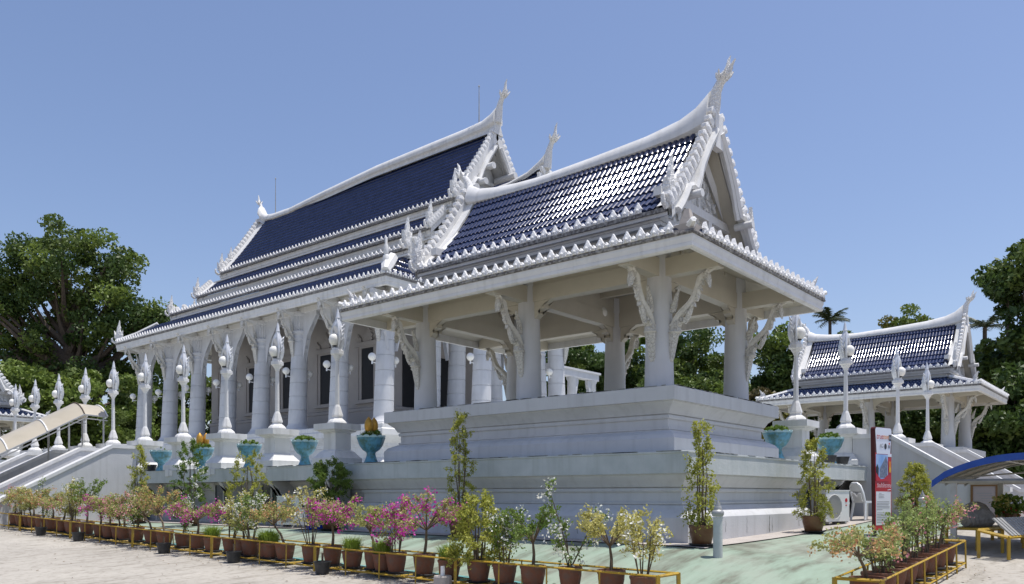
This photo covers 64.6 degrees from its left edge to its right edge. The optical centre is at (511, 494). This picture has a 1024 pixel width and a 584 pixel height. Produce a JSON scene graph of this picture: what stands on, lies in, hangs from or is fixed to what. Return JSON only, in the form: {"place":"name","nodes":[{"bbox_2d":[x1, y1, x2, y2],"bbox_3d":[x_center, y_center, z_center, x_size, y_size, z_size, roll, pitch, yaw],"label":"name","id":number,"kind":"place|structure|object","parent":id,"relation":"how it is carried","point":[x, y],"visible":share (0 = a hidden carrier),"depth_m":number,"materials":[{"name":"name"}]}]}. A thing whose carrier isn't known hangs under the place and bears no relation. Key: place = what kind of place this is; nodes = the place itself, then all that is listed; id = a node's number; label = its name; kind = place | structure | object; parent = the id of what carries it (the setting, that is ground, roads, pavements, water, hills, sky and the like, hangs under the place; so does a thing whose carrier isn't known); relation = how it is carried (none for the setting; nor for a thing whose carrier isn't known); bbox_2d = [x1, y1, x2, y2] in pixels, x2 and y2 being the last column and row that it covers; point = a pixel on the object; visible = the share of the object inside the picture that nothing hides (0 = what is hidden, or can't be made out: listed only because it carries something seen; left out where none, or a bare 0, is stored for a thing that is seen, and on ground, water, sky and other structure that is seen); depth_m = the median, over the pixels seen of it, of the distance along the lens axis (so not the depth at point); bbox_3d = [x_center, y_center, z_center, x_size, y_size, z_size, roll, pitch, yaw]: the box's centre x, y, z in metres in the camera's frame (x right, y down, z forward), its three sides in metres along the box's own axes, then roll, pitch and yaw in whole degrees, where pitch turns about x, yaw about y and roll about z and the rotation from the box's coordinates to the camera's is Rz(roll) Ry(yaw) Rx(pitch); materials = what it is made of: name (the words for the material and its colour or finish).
{"place":"outdoors","nodes":[
{"label":"outdoors","id":0,"kind":"place"},
{"bbox_2d":[0,370,49,462],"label":"pavilion","id":1,"kind":"structure","parent":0,"point":[24,417],"depth_m":44.62,"materials":[{"name":"paint"}]},
{"bbox_2d":[120,515,871,547],"bbox_3d":[-1.322,0.667,22.542,19.600,0.292,10.200,0,0,40],"label":"paved strip","id":2,"kind":"object","parent":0,"point":[857,519],"visible":0.34,"depth_m":16.21,"materials":[{"name":"grey concrete"}]},
{"bbox_2d":[306,455,353,530],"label":"potted shrub","id":3,"kind":"object","parent":2,"relation":"on","point":[321,470],"visible":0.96,"depth_m":18.19,"materials":[{"name":"green plant"}]},
{"bbox_2d":[677,419,720,546],"bbox_3d":[2.962,-0.188,12.703,0.737,1.976,0.706,0,0,40],"label":"potted shrub","id":4,"kind":"object","parent":2,"relation":"on","point":[701,533],"visible":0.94,"depth_m":12.58,"materials":[{"name":"green plant"}]},
{"bbox_2d":[812,490,849,523],"bbox_3d":[7.113,0.265,18.052,0.870,0.745,0.369,0,0,-34],"label":"air conditioner","id":5,"kind":"object","parent":2,"relation":"on","point":[838,500],"visible":0.6,"depth_m":17.92,"materials":[{"name":"grey metal"}]},
{"bbox_2d":[849,482,871,519],"bbox_3d":[8.342,0.147,19.186,0.626,0.893,0.523,0,0,-18],"label":"plastic chair","id":6,"kind":"object","parent":2,"relation":"on","point":[855,487],"visible":0.83,"depth_m":19.09,"materials":[{"name":"white plastic"}]},
{"bbox_2d":[0,521,1023,583],"bbox_3d":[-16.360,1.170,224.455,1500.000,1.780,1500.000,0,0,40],"label":"car park ground","id":7,"kind":"structure","parent":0,"point":[27,551],"depth_m":13.73,"materials":[{"name":"concrete"}]},
{"bbox_2d":[0,358,88,459],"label":"tree","id":8,"kind":"object","parent":7,"relation":"on","point":[17,375],"visible":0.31,"depth_m":50.76,"materials":[{"name":"green plant"}]},
{"bbox_2d":[0,445,143,526],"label":"side stairs","id":9,"kind":"structure","parent":7,"relation":"on","point":[59,469],"depth_m":24.89,"materials":[{"name":"paint"}]},
{"bbox_2d":[0,213,177,420],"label":"broad tree","id":10,"kind":"object","parent":7,"relation":"on","point":[71,323],"visible":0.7,"depth_m":56.73,"materials":[{"name":"green plant"}]},
{"bbox_2d":[40,367,161,450],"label":"tree","id":11,"kind":"object","parent":7,"relation":"on","point":[125,423],"visible":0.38,"depth_m":52.53,"materials":[{"name":"green plant"}]},
{"bbox_2d":[105,359,206,440],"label":"tree","id":12,"kind":"object","parent":7,"relation":"on","point":[157,404],"visible":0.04,"depth_m":59.03,"materials":[{"name":"green plant"}]},
{"bbox_2d":[0,512,680,583],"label":"plant rack","id":13,"kind":"object","parent":7,"relation":"on","point":[658,577],"visible":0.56,"depth_m":13.27,"materials":[{"name":"yellow metal"}]},
{"bbox_2d":[28,489,68,530],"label":"potted shrub","id":14,"kind":"object","parent":13,"relation":"on","point":[51,525],"visible":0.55,"depth_m":20.64,"materials":[{"name":"green plant"}]},
{"bbox_2d":[62,477,84,533],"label":"potted shrub","id":15,"kind":"object","parent":13,"relation":"on","point":[74,524],"visible":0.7,"depth_m":19.84,"materials":[{"name":"green plant"}]},
{"bbox_2d":[63,477,107,535],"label":"potted shrub","id":16,"kind":"object","parent":13,"relation":"on","point":[89,527],"visible":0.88,"depth_m":19.43,"materials":[{"name":"green plant"}]},
{"bbox_2d":[99,490,136,540],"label":"potted shrub","id":17,"kind":"object","parent":13,"relation":"on","point":[122,534],"visible":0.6,"depth_m":18.18,"materials":[{"name":"green plant"}]},
{"bbox_2d":[115,492,170,543],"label":"potted shrub","id":18,"kind":"object","parent":13,"relation":"on","point":[130,511],"visible":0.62,"depth_m":17.50,"materials":[{"name":"green plant"}]},
{"bbox_2d":[133,485,184,545],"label":"potted shrub","id":19,"kind":"object","parent":13,"relation":"on","point":[157,503],"visible":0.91,"depth_m":17.06,"materials":[{"name":"green plant"}]},
{"bbox_2d":[173,465,204,547],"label":"potted shrub","id":20,"kind":"object","parent":13,"relation":"on","point":[182,540],"visible":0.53,"depth_m":16.60,"materials":[{"name":"green plant"}]},
{"bbox_2d":[163,494,227,549],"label":"potted shrub","id":21,"kind":"object","parent":13,"relation":"on","point":[197,542],"visible":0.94,"depth_m":16.07,"materials":[{"name":"pink plant"}]},
{"bbox_2d":[218,488,251,553],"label":"potted shrub","id":22,"kind":"object","parent":13,"relation":"on","point":[228,544],"visible":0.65,"depth_m":15.29,"materials":[{"name":"green plant"}]},
{"bbox_2d":[231,490,269,556],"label":"potted shrub","id":23,"kind":"object","parent":13,"relation":"on","point":[249,548],"visible":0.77,"depth_m":14.80,"materials":[{"name":"green plant"}]},
{"bbox_2d":[235,491,303,560],"bbox_3d":[-4.180,0.544,14.379,1.132,1.233,1.170,0,0,40],"label":"potted shrub","id":24,"kind":"object","parent":13,"relation":"on","point":[284,510],"visible":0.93,"depth_m":14.24,"materials":[{"name":"green plant"}]},
{"bbox_2d":[256,528,282,559],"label":"potted grass","id":25,"kind":"object","parent":13,"relation":"on","point":[268,551],"depth_m":14.40,"materials":[{"name":"ceramic"}]},
{"bbox_2d":[282,485,332,564],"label":"potted shrub","id":26,"kind":"object","parent":13,"relation":"on","point":[307,552],"visible":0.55,"depth_m":13.69,"materials":[{"name":"green plant"}]},
{"bbox_2d":[301,492,361,566],"bbox_3d":[-2.927,0.570,13.452,0.985,1.226,1.164,0,0,-37],"label":"potted shrub","id":27,"kind":"object","parent":13,"relation":"on","point":[333,556],"visible":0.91,"depth_m":13.33,"materials":[{"name":"pink plant"}]},
{"bbox_2d":[338,536,366,568],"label":"potted grass","id":28,"kind":"object","parent":13,"relation":"on","point":[353,559],"depth_m":12.95,"materials":[{"name":"ceramic"}]},
{"bbox_2d":[341,501,393,570],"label":"potted shrub","id":29,"kind":"object","parent":13,"relation":"on","point":[368,556],"visible":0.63,"depth_m":12.76,"materials":[{"name":"green plant"}]},
{"bbox_2d":[367,539,397,572],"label":"potted grass","id":30,"kind":"object","parent":13,"relation":"on","point":[380,547],"depth_m":12.46,"materials":[{"name":"ceramic"}]},
{"bbox_2d":[365,500,413,574],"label":"potted shrub","id":31,"kind":"object","parent":13,"relation":"on","point":[395,564],"visible":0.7,"depth_m":12.32,"materials":[{"name":"pink plant"}]},
{"bbox_2d":[388,486,461,576],"bbox_3d":[-1.285,0.541,12.134,1.149,1.348,1.181,0,0,-8],"label":"potted shrub","id":32,"kind":"object","parent":13,"relation":"on","point":[424,566],"visible":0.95,"depth_m":11.97,"materials":[{"name":"pink plant"}]},
{"bbox_2d":[431,542,464,580],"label":"potted grass","id":33,"kind":"object","parent":13,"relation":"on","point":[448,570],"depth_m":11.56,"materials":[{"name":"plant"}]},
{"bbox_2d":[442,488,514,583],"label":"potted shrub","id":34,"kind":"object","parent":13,"relation":"on","point":[478,572],"visible":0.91,"depth_m":11.19,"materials":[{"name":"green plant"}]},
{"bbox_2d":[480,505,530,583],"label":"potted shrub","id":35,"kind":"object","parent":13,"relation":"on","point":[507,573],"visible":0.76,"depth_m":10.98,"materials":[{"name":"green plant"}]},
{"bbox_2d":[499,499,561,583],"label":"potted shrub","id":36,"kind":"object","parent":13,"relation":"on","point":[532,575],"visible":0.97,"depth_m":10.60,"materials":[{"name":"green plant"}]},
{"bbox_2d":[537,477,613,583],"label":"potted shrub","id":37,"kind":"object","parent":13,"relation":"on","point":[569,576],"visible":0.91,"depth_m":10.31,"materials":[{"name":"green plant"}]},
{"bbox_2d":[573,502,652,583],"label":"potted shrub","id":38,"kind":"object","parent":13,"relation":"on","point":[607,578],"visible":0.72,"depth_m":9.89,"materials":[{"name":"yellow plant"}]},
{"bbox_2d":[617,509,673,583],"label":"potted shrub","id":39,"kind":"object","parent":13,"relation":"on","point":[634,539],"visible":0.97,"depth_m":9.54,"materials":[{"name":"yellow plant"}]},
{"bbox_2d":[136,384,866,542],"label":"terrace","id":40,"kind":"structure","parent":7,"relation":"on","point":[753,494],"depth_m":15.64,"materials":[{"name":"paint"}]},
{"bbox_2d":[20,379,42,453],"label":"lamp post","id":41,"kind":"object","parent":40,"relation":"on","point":[34,398],"visible":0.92,"depth_m":31.58,"materials":[{"name":"silver metal"}]},
{"bbox_2d":[0,402,107,460],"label":"stair canopy","id":42,"kind":"object","parent":40,"relation":"on","point":[37,428],"visible":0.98,"depth_m":26.35,"materials":[{"name":"beige fabric"}]},
{"bbox_2d":[43,375,67,452],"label":"lamp post","id":43,"kind":"object","parent":40,"relation":"on","point":[58,396],"visible":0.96,"depth_m":30.14,"materials":[{"name":"white concrete"}]},
{"bbox_2d":[70,367,95,449],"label":"lamp post","id":44,"kind":"object","parent":40,"relation":"on","point":[84,388],"visible":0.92,"depth_m":28.67,"materials":[{"name":"white concrete"}]},
{"bbox_2d":[96,361,126,447],"bbox_3d":[-13.460,-2.626,27.345,0.840,3.800,0.840,0,0,40],"label":"lamp post","id":45,"kind":"object","parent":40,"relation":"on","point":[112,382],"visible":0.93,"depth_m":27.27,"materials":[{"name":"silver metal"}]},
{"bbox_2d":[127,353,162,470],"bbox_3d":[-11.731,-2.626,25.905,0.840,3.800,0.840,0,0,40],"label":"lamp post","id":46,"kind":"object","parent":40,"relation":"on","point":[146,441],"visible":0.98,"depth_m":25.81,"materials":[{"name":"white concrete"}]},
{"bbox_2d":[163,345,197,469],"bbox_3d":[-9.887,-2.626,24.369,0.840,3.800,0.840,0,0,40],"label":"lamp post","id":47,"kind":"object","parent":40,"relation":"on","point":[183,371],"visible":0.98,"depth_m":24.25,"materials":[{"name":"white concrete"}]},
{"bbox_2d":[191,433,214,468],"bbox_3d":[-9.042,-1.271,23.665,0.673,1.090,0.673,0,0,7],"label":"blue planter","id":48,"kind":"object","parent":40,"relation":"on","point":[207,449],"visible":0.74,"depth_m":23.55,"materials":[{"name":"teal ceramic"}]},
{"bbox_2d":[205,335,246,468],"bbox_3d":[-8.044,-2.626,22.832,0.840,3.800,0.840,0,0,40],"label":"lamp post","id":49,"kind":"object","parent":40,"relation":"on","point":[226,439],"visible":0.99,"depth_m":22.70,"materials":[{"name":"white concrete"}]},
{"bbox_2d":[254,323,299,465],"bbox_3d":[-6.161,-2.626,21.264,0.840,3.800,0.840,0,0,40],"label":"lamp post","id":50,"kind":"object","parent":40,"relation":"on","point":[276,434],"visible":1,"depth_m":21.13,"materials":[{"name":"white concrete"}]},
{"bbox_2d":[291,435,317,464],"bbox_3d":[-5.239,-1.128,20.496,0.673,0.804,0.673,0,0,29],"label":"blue planter","id":51,"kind":"object","parent":40,"relation":"on","point":[304,446],"visible":0.96,"depth_m":20.32,"materials":[{"name":"teal ceramic"}]},
{"bbox_2d":[312,309,361,464],"bbox_3d":[-4.241,-2.626,19.664,0.840,3.800,0.840,0,0,40],"label":"lamp post","id":52,"kind":"object","parent":40,"relation":"on","point":[337,430],"visible":0.99,"depth_m":19.53,"materials":[{"name":"white paint"}]},
{"bbox_2d":[111,79,600,463],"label":"temple","id":53,"kind":"structure","parent":40,"relation":"on","point":[300,268],"depth_m":36.96,"materials":[{"name":"white paint"}]},
{"bbox_2d":[243,351,254,416],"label":"window","id":54,"kind":"structure","parent":53,"relation":"in","point":[248,367],"depth_m":40.70,"materials":[{"name":"black glass"}]},
{"bbox_2d":[279,342,290,412],"bbox_3d":[-10.670,-5.650,38.583,1.600,3.400,0.200,0,0,40],"label":"window","id":55,"kind":"structure","parent":53,"relation":"in","point":[284,382],"depth_m":38.74,"materials":[{"name":"black glass"}]},
{"bbox_2d":[313,333,331,408],"bbox_3d":[-8.442,-5.650,36.727,1.600,3.400,0.200,0,0,40],"label":"window","id":56,"kind":"structure","parent":53,"relation":"in","point":[322,377],"depth_m":36.86,"materials":[{"name":"black"}]},
{"bbox_2d":[354,327,376,403],"bbox_3d":[-6.214,-5.650,34.871,1.600,3.400,0.200,0,0,40],"label":"window","id":57,"kind":"structure","parent":53,"relation":"in","point":[365,371],"depth_m":34.96,"materials":[{"name":"black"}]},
{"bbox_2d":[402,351,414,407],"bbox_3d":[-4.407,-4.500,35.071,0.060,3.300,0.900,0,0,40],"label":"doorway","id":58,"kind":"structure","parent":53,"relation":"in","point":[408,385],"depth_m":34.91,"materials":[{"name":"black"}]},
{"bbox_2d":[356,417,385,461],"bbox_3d":[-3.280,-1.271,18.866,0.673,1.090,0.676,0,0,-5],"label":"blue planter","id":59,"kind":"object","parent":40,"relation":"on","point":[371,439],"visible":0.99,"depth_m":18.72,"materials":[{"name":"teal ceramic"}]},
{"bbox_2d":[338,55,826,461],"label":"pavilion","id":60,"kind":"structure","parent":40,"relation":"on","point":[652,239],"depth_m":16.60,"materials":[{"name":"paint"}]},
{"bbox_2d":[762,424,792,458],"bbox_3d":[6.015,-1.197,18.382,0.673,0.793,0.673,0,0,0],"label":"blue planter","id":61,"kind":"object","parent":40,"relation":"on","point":[779,439],"visible":0.94,"depth_m":18.18,"materials":[{"name":"teal ceramic"}]},
{"bbox_2d":[773,315,820,461],"bbox_3d":[6.611,-2.626,18.862,0.840,3.800,0.840,0,0,40],"label":"lamp post","id":62,"kind":"object","parent":40,"relation":"on","point":[798,423],"visible":0.82,"depth_m":18.71,"materials":[{"name":"white concrete"}]},
{"bbox_2d":[817,432,843,462],"bbox_3d":[7.795,-1.155,19.893,0.673,0.809,0.673,0,0,26],"label":"blue planter","id":63,"kind":"object","parent":40,"relation":"on","point":[831,442],"visible":0.84,"depth_m":19.69,"materials":[{"name":"teal ceramic"}]},
{"bbox_2d":[825,322,865,464],"bbox_3d":[8.710,-2.626,21.148,0.840,3.800,0.840,0,0,40],"label":"lamp post","id":64,"kind":"object","parent":40,"relation":"on","point":[846,429],"visible":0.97,"depth_m":21.02,"materials":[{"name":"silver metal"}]},
{"bbox_2d":[547,344,604,395],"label":"tree","id":65,"kind":"object","parent":7,"relation":"on","point":[580,355],"visible":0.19,"depth_m":58.71,"materials":[{"name":"green plant"}]},
{"bbox_2d":[625,337,645,388],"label":"tree","id":66,"kind":"object","parent":7,"relation":"on","point":[635,375],"visible":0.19,"depth_m":61.23,"materials":[{"name":"green plant"}]},
{"bbox_2d":[641,327,724,387],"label":"tree","id":67,"kind":"object","parent":7,"relation":"on","point":[690,358],"visible":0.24,"depth_m":56.34,"materials":[{"name":"green plant"}]},
{"bbox_2d":[681,374,723,393],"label":"tree","id":68,"kind":"object","parent":7,"relation":"on","point":[711,384],"visible":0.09,"depth_m":52.43,"materials":[{"name":"green plant"}]},
{"bbox_2d":[748,321,813,436],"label":"tree","id":69,"kind":"object","parent":7,"relation":"on","point":[776,361],"visible":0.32,"depth_m":55.63,"materials":[{"name":"green plant"}]},
{"bbox_2d":[812,307,849,334],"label":"palm tree","id":70,"kind":"object","parent":7,"relation":"on","point":[826,313],"visible":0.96,"depth_m":65.87,"materials":[{"name":"green plant"}]},
{"bbox_2d":[815,412,884,451],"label":"tree","id":71,"kind":"object","parent":7,"relation":"on","point":[857,420],"visible":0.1,"depth_m":58.29,"materials":[{"name":"green plant"}]},
{"bbox_2d":[832,539,966,583],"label":"plant rack","id":72,"kind":"object","parent":7,"relation":"on","point":[881,581],"visible":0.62,"depth_m":10.49,"materials":[{"name":"yellow metal"}]},
{"bbox_2d":[807,520,913,583],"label":"potted shrub","id":73,"kind":"object","parent":72,"relation":"on","point":[845,544],"visible":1,"depth_m":8.85,"materials":[{"name":"green plant"}]},
{"bbox_2d":[854,532,908,583],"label":"potted shrub","id":74,"kind":"object","parent":72,"relation":"on","point":[878,572],"visible":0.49,"depth_m":9.48,"materials":[{"name":"green plant"}]},
{"bbox_2d":[869,518,908,583],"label":"potted shrub","id":75,"kind":"object","parent":72,"relation":"on","point":[902,577],"visible":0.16,"depth_m":9.80,"materials":[{"name":"green plant"}]},
{"bbox_2d":[876,500,922,583],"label":"potted shrub","id":76,"kind":"object","parent":72,"relation":"on","point":[905,562],"visible":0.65,"depth_m":10.27,"materials":[{"name":"green plant"}]},
{"bbox_2d":[889,505,934,581],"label":"potted shrub","id":77,"kind":"object","parent":72,"relation":"on","point":[917,558],"visible":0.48,"depth_m":10.65,"materials":[{"name":"green plant"}]},
{"bbox_2d":[899,490,946,575],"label":"potted shrub","id":78,"kind":"object","parent":72,"relation":"on","point":[926,552],"visible":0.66,"depth_m":11.11,"materials":[{"name":"green plant"}]},
{"bbox_2d":[918,497,959,569],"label":"potted shrub","id":79,"kind":"object","parent":72,"relation":"on","point":[941,562],"visible":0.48,"depth_m":11.48,"materials":[{"name":"green plant"}]},
{"bbox_2d":[917,495,979,564],"bbox_3d":[6.453,0.513,12.081,0.790,1.042,0.897,0,0,-22],"label":"potted shrub","id":80,"kind":"object","parent":72,"relation":"on","point":[955,516],"visible":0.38,"depth_m":11.88,"materials":[{"name":"green plant"}]},
{"bbox_2d":[878,303,933,410],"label":"tree","id":81,"kind":"object","parent":7,"relation":"on","point":[895,321],"visible":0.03,"depth_m":74.87,"materials":[{"name":"green plant"}]},
{"bbox_2d":[875,408,941,442],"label":"tree","id":82,"kind":"object","parent":7,"relation":"on","point":[908,421],"visible":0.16,"depth_m":57.72,"materials":[{"name":"green plant"}]},
{"bbox_2d":[852,434,1023,518],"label":"front stairs","id":83,"kind":"structure","parent":7,"relation":"on","point":[937,459],"depth_m":20.17,"materials":[{"name":"paint"}]},
{"bbox_2d":[891,348,914,442],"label":"lamp post","id":84,"kind":"object","parent":83,"relation":"on","point":[897,372],"visible":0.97,"depth_m":24.69,"materials":[{"name":"silver metal"}]},
{"bbox_2d":[921,363,942,446],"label":"lamp post","id":85,"kind":"object","parent":83,"relation":"on","point":[928,384],"visible":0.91,"depth_m":27.54,"materials":[{"name":"white concrete"}]},
{"bbox_2d":[970,485,997,517],"bbox_3d":[10.984,0.150,18.847,0.560,0.800,0.045,0,0,40],"label":"framed notice","id":86,"kind":"object","parent":83,"relation":"attached to","point":[984,494],"visible":0.41,"depth_m":18.84,"materials":[{"name":"grey paper"}]},
{"bbox_2d":[932,453,1023,543],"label":"stall canopy","id":87,"kind":"object","parent":7,"relation":"on","point":[969,473],"visible":0.96,"depth_m":13.91,"materials":[{"name":"fabric"}]},
{"bbox_2d":[945,525,1021,550],"bbox_3d":[8.525,0.765,14.599,1.800,0.390,0.600,0,0,-35],"label":"yellow table","id":88,"kind":"object","parent":7,"relation":"on","point":[967,528],"visible":0.29,"depth_m":14.15,"materials":[{"name":"metal"}]},
{"bbox_2d":[960,507,994,526],"bbox_3d":[8.311,0.417,14.451,0.984,0.396,0.406,0,0,-36],"label":"ribbed bundle","id":89,"kind":"object","parent":88,"relation":"on","point":[983,516],"visible":0.76,"depth_m":14.21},
{"bbox_2d":[988,493,1023,516],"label":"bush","id":90,"kind":"object","parent":88,"relation":"on","point":[1002,504],"visible":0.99,"depth_m":14.92,"materials":[{"name":"green plant"}]},
{"bbox_2d":[955,360,1023,477],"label":"tree","id":91,"kind":"object","parent":7,"relation":"on","point":[999,430],"visible":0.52,"depth_m":42.71,"materials":[{"name":"green plant"}]},
{"bbox_2d":[971,238,1023,380],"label":"tree","id":92,"kind":"object","parent":7,"relation":"on","point":[1004,289],"visible":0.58,"depth_m":46.43,"materials":[{"name":"green plant"}]},
{"bbox_2d":[977,517,1023,559],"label":"slatted bench","id":93,"kind":"object","parent":7,"relation":"on","point":[1013,527],"visible":0.94,"depth_m":13.01,"materials":[{"name":"yellow metal"}]},
{"bbox_2d":[0,0,1023,449],"label":"sky","id":94,"kind":"structure","parent":0,"point":[877,146],"materials":[{"name":"blue"}]},
{"bbox_2d":[79,517,962,583],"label":"green slope","id":95,"kind":"structure","parent":0,"point":[785,560],"depth_m":12.28,"materials":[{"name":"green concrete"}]},
{"bbox_2d":[124,444,153,522],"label":"potted shrub","id":96,"kind":"object","parent":95,"relation":"on","point":[142,462],"visible":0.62,"depth_m":22.90,"materials":[{"name":"green plant"}]},
{"bbox_2d":[165,438,213,525],"bbox_3d":[-8.469,-0.351,21.291,1.293,2.321,1.213,0,0,40],"label":"potted shrub","id":97,"kind":"object","parent":95,"relation":"on","point":[183,467],"visible":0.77,"depth_m":21.25,"materials":[{"name":"green plant"}]},
{"bbox_2d":[224,449,271,528],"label":"potted shrub","id":98,"kind":"object","parent":95,"relation":"on","point":[241,483],"visible":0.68,"depth_m":19.55,"materials":[{"name":"green plant"}]},
{"bbox_2d":[440,409,479,536],"bbox_3d":[-0.996,-0.433,15.603,0.801,2.473,0.790,0,0,40],"label":"potted shrub","id":99,"kind":"object","parent":95,"relation":"on","point":[454,440],"visible":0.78,"depth_m":15.50,"materials":[{"name":"green plant"}]},
{"bbox_2d":[711,499,723,557],"bbox_3d":[2.994,0.509,11.788,0.179,0.917,0.184,0,0,40],"label":"bollard","id":100,"kind":"object","parent":95,"relation":"on","point":[717,512],"visible":0.98,"depth_m":11.73,"materials":[{"name":"grey metal"}]},
{"bbox_2d":[790,437,836,532],"bbox_3d":[5.895,-0.200,15.889,0.791,1.887,0.885,0,0,-7],"label":"potted shrub","id":101,"kind":"object","parent":95,"relation":"on","point":[813,523],"visible":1,"depth_m":15.77,"materials":[{"name":"green plant"}]},
{"bbox_2d":[870,427,891,536],"bbox_3d":[7.094,-0.190,15.558,0.620,2.210,0.098,0,0,-37],"label":"sign board","id":102,"kind":"object","parent":95,"relation":"on","point":[881,455],"visible":0.99,"depth_m":15.46,"materials":[{"name":"red"}]},
{"bbox_2d":[893,461,934,516],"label":"potted shrub","id":103,"kind":"object","parent":95,"relation":"on","point":[920,479],"visible":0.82,"depth_m":19.02,"materials":[{"name":"green plant"}]},
{"bbox_2d":[755,290,1008,459],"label":"pavilion","id":104,"kind":"structure","parent":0,"point":[942,347],"depth_m":34.82,"materials":[{"name":"paint"}]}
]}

